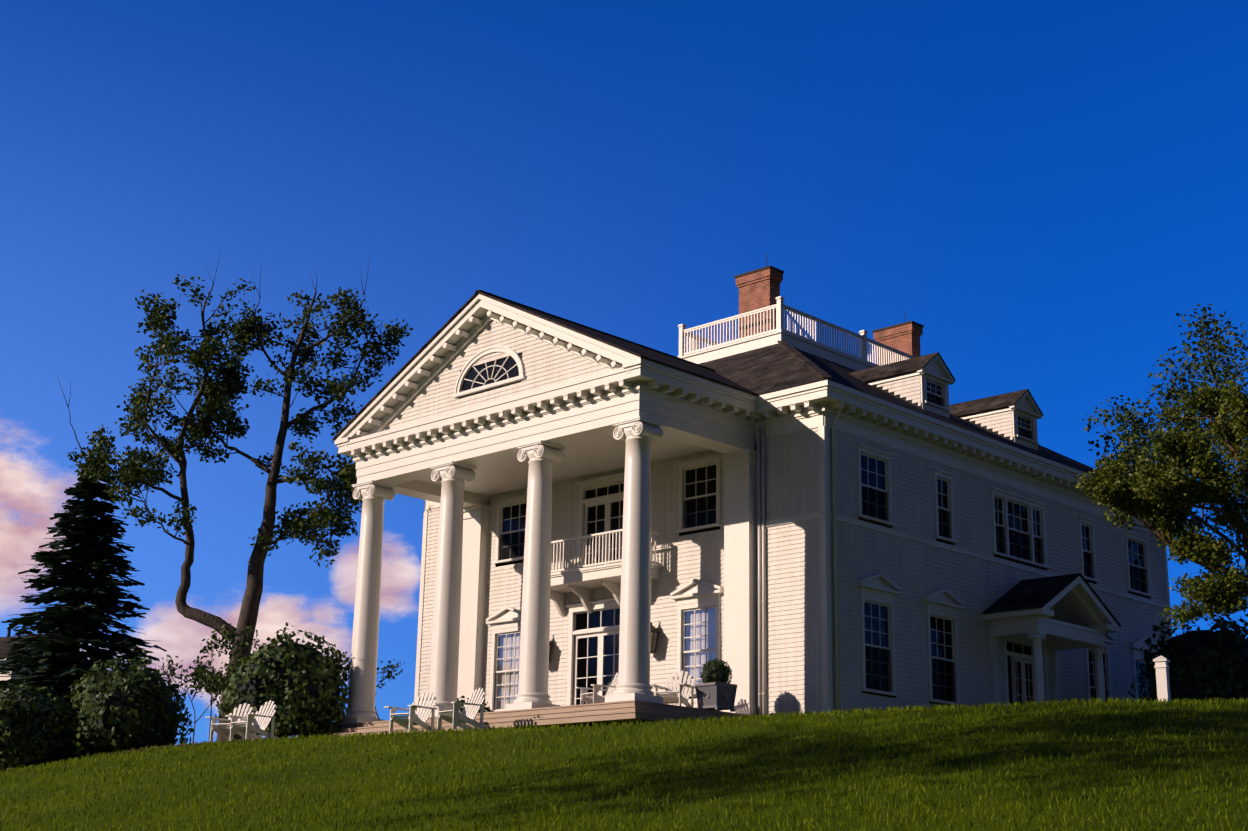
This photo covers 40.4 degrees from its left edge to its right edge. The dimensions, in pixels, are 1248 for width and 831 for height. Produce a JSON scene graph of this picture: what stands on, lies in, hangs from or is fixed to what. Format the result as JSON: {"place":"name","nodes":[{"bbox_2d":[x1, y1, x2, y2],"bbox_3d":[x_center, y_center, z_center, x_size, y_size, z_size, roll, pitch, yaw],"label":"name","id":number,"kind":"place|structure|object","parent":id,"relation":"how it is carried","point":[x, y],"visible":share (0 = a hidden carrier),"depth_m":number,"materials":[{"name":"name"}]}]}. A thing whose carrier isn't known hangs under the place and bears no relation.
{"place":"outdoors","nodes":[
{"label":"outdoors","id":0,"kind":"place"},
{"bbox_2d":[0,629,90,691],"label":"neighbour house","id":1,"kind":"structure","parent":0,"point":[4,645],"depth_m":118.78,"materials":[{"name":"white paint"}]},
{"bbox_2d":[0,696,1247,830],"bbox_3d":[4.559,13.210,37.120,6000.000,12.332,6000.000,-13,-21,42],"label":"ground","id":2,"kind":"structure","parent":0,"point":[495,747],"depth_m":26.01,"materials":[{"name":"green plant"}]},
{"bbox_2d":[0,676,81,771],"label":"shrub","id":3,"kind":"object","parent":2,"relation":"on","point":[35,728],"visible":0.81,"depth_m":44.44,"materials":[{"name":"green plant"}]},
{"bbox_2d":[0,463,181,760],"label":"spruce","id":4,"kind":"object","parent":2,"relation":"on","point":[87,619],"depth_m":56.74,"materials":[{"name":"green plant"}]},
{"bbox_2d":[65,646,196,757],"bbox_3d":[-13.645,7.937,46.154,3.562,3.235,3.468,-13,-21,42],"label":"shrub","id":5,"kind":"object","parent":2,"relation":"on","point":[133,705],"visible":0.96,"depth_m":45.05,"materials":[{"name":"green plant"}]},
{"bbox_2d":[0,737,308,772],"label":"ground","id":6,"kind":"structure","parent":2,"relation":"on","point":[166,746],"depth_m":41.36,"materials":[{"name":"green plant"}]},
{"bbox_2d":[169,664,224,743],"bbox_3d":[-12.263,8.445,48.356,1.811,2.894,0.785,0,-16,3],"label":"shrub","id":7,"kind":"object","parent":2,"relation":"on","point":[192,703],"visible":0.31,"depth_m":48.38,"materials":[{"name":"brown plant"}]},
{"bbox_2d":[158,655,230,706],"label":"shrub leaves","id":8,"kind":"object","parent":7,"relation":"on","point":[172,670],"visible":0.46,"depth_m":48.61,"materials":[{"name":"green plant"}]},
{"bbox_2d":[195,630,248,740],"bbox_3d":[-10.984,7.715,47.046,2.023,3.489,1.153,-13,-21,42],"label":"tree","id":9,"kind":"object","parent":2,"relation":"on","point":[216,684],"visible":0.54,"depth_m":46.94,"materials":[{"name":"brown plant"}]},
{"bbox_2d":[183,623,259,708],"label":"shrub leaves","id":10,"kind":"object","parent":9,"relation":"attached to","point":[225,645],"visible":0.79,"depth_m":47.25,"materials":[{"name":"green plant"}]},
{"bbox_2d":[205,703,253,740],"bbox_3d":[-9.677,7.618,42.039,0.890,1.035,1.167,-6,-17,23],"label":"lawn chair","id":11,"kind":"object","parent":2,"relation":"on","point":[223,731],"depth_m":41.99,"materials":[{"name":"paint"}]},
{"bbox_2d":[56,253,413,741],"bbox_3d":[-12.255,2.593,51.587,4.196,16.179,10.947,-79,-80,74],"label":"old tree","id":12,"kind":"object","parent":2,"relation":"on","point":[232,384],"depth_m":52.23,"materials":[{"name":"green plant"}]},
{"bbox_2d":[225,701,277,739],"bbox_3d":[-8.881,7.362,40.881,0.890,1.035,1.167,-11,-20,37],"label":"lawn chair","id":13,"kind":"object","parent":2,"relation":"on","point":[259,725],"depth_m":40.79,"materials":[{"name":"paint"}]},
{"bbox_2d":[215,622,350,739],"bbox_3d":[-8.723,7.082,44.641,3.623,3.246,3.628,-13,-21,42],"label":"shrub","id":14,"kind":"object","parent":2,"relation":"on","point":[298,684],"visible":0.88,"depth_m":43.74,"materials":[{"name":"green plant"}]},
{"bbox_2d":[327,652,404,718],"bbox_3d":[-7.985,8.988,51.883,1.157,3.508,2.435,-68,-70,73],"label":"sapling","id":15,"kind":"object","parent":2,"relation":"on","point":[388,671],"depth_m":52.23,"materials":[{"name":"green plant"}]},
{"bbox_2d":[384,691,436,732],"bbox_3d":[-4.811,6.840,39.053,0.890,1.035,1.167,-10,-19,35],"label":"lawn chair","id":16,"kind":"object","parent":2,"relation":"on","point":[411,719],"depth_m":38.97,"materials":[{"name":"paint"}]},
{"bbox_2d":[432,688,488,730],"bbox_3d":[-3.594,6.622,38.187,1.167,1.035,0.890,14,-20,-38],"label":"lawn chair","id":17,"kind":"object","parent":2,"relation":"on","point":[470,710],"depth_m":38.09,"materials":[{"name":"paint"}]},
{"bbox_2d":[457,695,493,712],"bbox_3d":[-4.330,8.285,45.618,1.788,1.506,1.822,-13,-21,42],"label":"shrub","id":18,"kind":"object","parent":2,"relation":"on","point":[487,709],"depth_m":45.57,"materials":[{"name":"green plant"}]},
{"bbox_2d":[298,700,753,737],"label":"porch deck","id":19,"kind":"structure","parent":2,"relation":"on","point":[620,712],"depth_m":38.26,"materials":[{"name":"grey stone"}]},
{"bbox_2d":[336,480,396,724],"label":"column","id":20,"kind":"structure","parent":19,"relation":"on","point":[373,495],"depth_m":45.18,"materials":[{"name":"paint"}]},
{"bbox_2d":[422,461,477,716],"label":"column","id":21,"kind":"structure","parent":19,"relation":"on","point":[452,477],"depth_m":43.01,"materials":[{"name":"paint"}]},
{"bbox_2d":[505,440,565,710],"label":"column","id":22,"kind":"structure","parent":19,"relation":"on","point":[539,456],"depth_m":40.72,"materials":[{"name":"paint"}]},
{"bbox_2d":[575,673,618,703],"bbox_3d":[-0.437,6.538,40.111,1.167,1.035,0.890,10,-18,-30],"label":"porch chair","id":23,"kind":"object","parent":19,"relation":"on","point":[611,688],"visible":0.44,"depth_m":40.08,"materials":[{"name":"paint"}]},
{"bbox_2d":[605,416,664,703],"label":"column","id":24,"kind":"structure","parent":19,"relation":"on","point":[637,434],"depth_m":38.49,"materials":[{"name":"paint"}]},
{"bbox_2d":[650,671,694,707],"bbox_3d":[1.206,6.441,39.651,0.890,1.035,1.167,-6,-17,23],"label":"porch chair","id":25,"kind":"object","parent":19,"relation":"on","point":[678,696],"visible":0.9,"depth_m":39.65,"materials":[{"name":"paint"}]},
{"bbox_2d":[695,682,736,711],"bbox_3d":[2.135,6.544,39.289,0.721,0.623,0.721,-13,-21,42],"label":"planter","id":26,"kind":"object","parent":19,"relation":"on","point":[717,696],"visible":0.83,"depth_m":39.10,"materials":[{"name":"grey metal"}]},
{"bbox_2d":[700,658,732,683],"bbox_3d":[2.124,5.993,39.426,0.780,0.710,0.785,-13,-21,42],"label":"boxwood","id":27,"kind":"object","parent":26,"relation":"in","point":[715,670],"visible":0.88,"depth_m":39.22,"materials":[{"name":"green plant"}]},
{"bbox_2d":[335,294,1171,714],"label":"house trim","id":28,"kind":"structure","parent":2,"relation":"on","point":[581,416],"depth_m":43.41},
{"bbox_2d":[549,641,553,662],"bbox_3d":[-2.184,6.287,45.578,0.434,1.050,0.473,-13,-21,42],"label":"lantern","id":29,"kind":"object","parent":28,"relation":"attached to","point":[550,646],"visible":0.12,"depth_m":45.54,"materials":[{"name":"black metal"}]},
{"bbox_2d":[550,529,661,616],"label":"balcony","id":30,"kind":"structure","parent":28,"relation":"attached to","point":[582,582],"depth_m":44.12,"materials":[{"name":"white paint"}]},
{"bbox_2d":[650,622,659,653],"bbox_3d":[0.627,5.612,42.960,0.434,1.050,0.473,-13,-21,42],"label":"lantern","id":31,"kind":"object","parent":28,"relation":"attached to","point":[654,633],"visible":0.29,"depth_m":42.85,"materials":[{"name":"black metal"}]},
{"bbox_2d":[332,289,1123,626],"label":"house roof","id":32,"kind":"structure","parent":28,"relation":"attached to","point":[780,365],"depth_m":45.60,"materials":[{"name":"black"}]},
{"bbox_2d":[734,254,783,337],"bbox_3d":[4.229,-3.395,52.952,1.450,3.370,0.700,-13,-21,42],"label":"chimney","id":33,"kind":"object","parent":28,"relation":"on","point":[759,288],"visible":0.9,"depth_m":52.77,"materials":[{"name":"brick"}]},
{"bbox_2d":[380,320,1168,716],"bbox_3d":[3.949,4.722,49.763,14.954,10.572,21.494,-13,-21,42],"label":"house siding","id":34,"kind":"object","parent":28,"relation":"attached to","point":[916,572],"visible":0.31,"depth_m":43.07,"materials":[{"name":"white wood"}]},
{"bbox_2d":[678,296,914,365],"bbox_3d":[6.239,-1.829,55.608,4.200,1.130,8.700,-13,-21,42],"label":"roof railing","id":35,"kind":"object","parent":28,"relation":"on","point":[692,345],"visible":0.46,"depth_m":53.02,"materials":[{"name":"white paint"}]},
{"bbox_2d":[757,408,841,715],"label":"downspouts","id":36,"kind":"object","parent":28,"relation":"attached to","point":[761,678],"visible":0.88,"depth_m":40.59,"materials":[{"name":"white metal"}]},
{"bbox_2d":[458,352,1150,707],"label":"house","id":37,"kind":"structure","parent":28,"relation":"attached to","point":[881,388],"depth_m":50.17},
{"bbox_2d":[872,310,923,364],"bbox_3d":[9.376,-1.935,57.848,1.650,3.370,0.700,-13,-21,42],"label":"chimney","id":38,"kind":"object","parent":28,"relation":"on","point":[904,337],"visible":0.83,"depth_m":57.63,"materials":[{"name":"brick"}]},
{"bbox_2d":[983,576,1118,705],"bbox_3d":[11.394,6.415,44.904,1.750,4.220,4.020,-13,-21,42],"label":"entry porch","id":39,"kind":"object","parent":28,"relation":"attached to","point":[1076,613],"depth_m":45.00,"materials":[{"name":"white paint"}]},
{"bbox_2d":[1153,656,1170,701],"bbox_3d":[10.506,5.240,33.018,0.269,1.130,0.269,-8,-18,31],"label":"lawn post","id":40,"kind":"object","parent":2,"relation":"on","point":[1161,667],"visible":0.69,"depth_m":32.97,"materials":[{"name":"paint"}]},
{"bbox_2d":[1128,605,1247,701],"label":"shrub","id":41,"kind":"object","parent":2,"relation":"on","point":[1209,664],"visible":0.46,"depth_m":45.71,"materials":[{"name":"green plant"}]},
{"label":"side porch steps","id":42,"kind":"object","parent":2,"relation":"on","visible":0},
{"bbox_2d":[1027,631,1046,703],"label":"side column","id":43,"kind":"structure","parent":42,"relation":"on","point":[1037,637],"depth_m":43.32,"materials":[{"name":"paint"}]},
{"bbox_2d":[1088,645,1107,701],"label":"side column","id":44,"kind":"structure","parent":42,"relation":"on","point":[1098,651],"depth_m":45.56,"materials":[{"name":"paint"}]},
{"bbox_2d":[0,0,1247,744],"label":"sky","id":45,"kind":"structure","parent":0,"point":[1041,188],"materials":[{"name":"blue"}]},
{"bbox_2d":[1074,377,1247,627],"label":"tree","id":46,"kind":"object","parent":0,"point":[1135,482],"depth_m":36.78,"materials":[{"name":"green plant"}]},
{"bbox_2d":[1082,303,1247,596],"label":"tree","id":47,"kind":"object","parent":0,"point":[1130,438],"depth_m":50.73,"materials":[{"name":"green plant"}]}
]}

